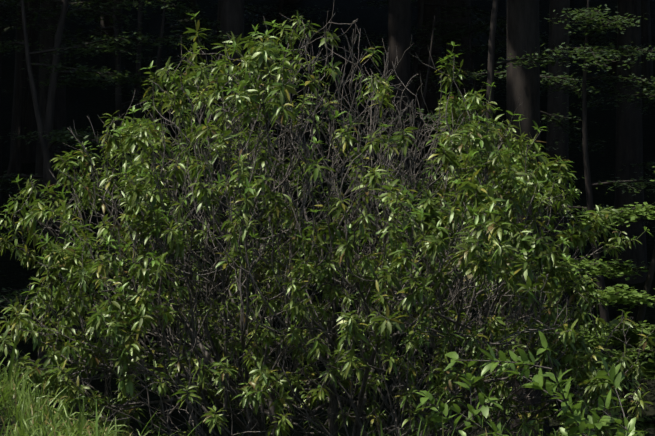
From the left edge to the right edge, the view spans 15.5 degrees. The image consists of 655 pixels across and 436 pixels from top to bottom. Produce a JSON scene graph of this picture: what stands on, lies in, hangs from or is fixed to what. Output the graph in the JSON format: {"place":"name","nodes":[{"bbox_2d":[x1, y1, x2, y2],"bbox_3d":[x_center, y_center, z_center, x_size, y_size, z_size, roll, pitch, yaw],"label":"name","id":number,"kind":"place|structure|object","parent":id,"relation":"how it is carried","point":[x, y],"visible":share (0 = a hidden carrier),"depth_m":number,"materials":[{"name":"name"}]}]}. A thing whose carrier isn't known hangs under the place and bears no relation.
{"place":"outdoors","nodes":[
{"label":"outdoors","id":0,"kind":"place"},
{"bbox_2d":[0,0,654,435],"bbox_3d":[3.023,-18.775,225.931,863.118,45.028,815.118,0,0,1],"label":"tree","id":1,"kind":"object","parent":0,"point":[82,102],"depth_m":47.62,"materials":[{"name":"plant"}]},
{"bbox_2d":[0,357,160,435],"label":"bank grass","id":2,"kind":"structure","parent":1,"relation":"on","point":[59,424],"depth_m":14.31,"materials":[{"name":"green plant"}]},
{"bbox_2d":[44,401,200,435],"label":"tall grass clump","id":3,"kind":"object","parent":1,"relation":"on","point":[108,424],"visible":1,"depth_m":9.86,"materials":[{"name":"green plant"}]},
{"bbox_2d":[0,5,654,435],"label":"bush","id":4,"kind":"object","parent":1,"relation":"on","point":[484,203],"depth_m":24.72,"materials":[{"name":"green plant"}]},
{"bbox_2d":[0,21,644,311],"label":"tree twigs","id":5,"kind":"object","parent":4,"relation":"attached to","point":[316,160],"visible":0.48,"depth_m":24.51,"materials":[{"name":"green plant"}]},
{"bbox_2d":[0,0,654,435],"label":"forest","id":6,"kind":"object","parent":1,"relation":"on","point":[36,108],"depth_m":35.75,"materials":[{"name":"green plant"}]},
{"bbox_2d":[338,413,643,435],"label":"bank grass","id":7,"kind":"structure","parent":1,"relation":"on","point":[485,429],"depth_m":11.97,"materials":[{"name":"green plant"}]},
{"bbox_2d":[415,330,646,435],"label":"shrub","id":8,"kind":"object","parent":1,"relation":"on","point":[551,387],"depth_m":17.24,"materials":[{"name":"green plant"}]},
{"bbox_2d":[570,421,611,435],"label":"plant","id":9,"kind":"object","parent":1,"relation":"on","point":[582,427],"depth_m":16.93,"materials":[{"name":"green plant"}]},
{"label":"retaining wall end","id":10,"kind":"object","parent":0,"visible":0},
{"bbox_2d":[0,337,22,380],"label":"wall weeds","id":11,"kind":"object","parent":10,"relation":"on","point":[11,364],"depth_m":14.35,"materials":[{"name":"green plant"}]}
]}

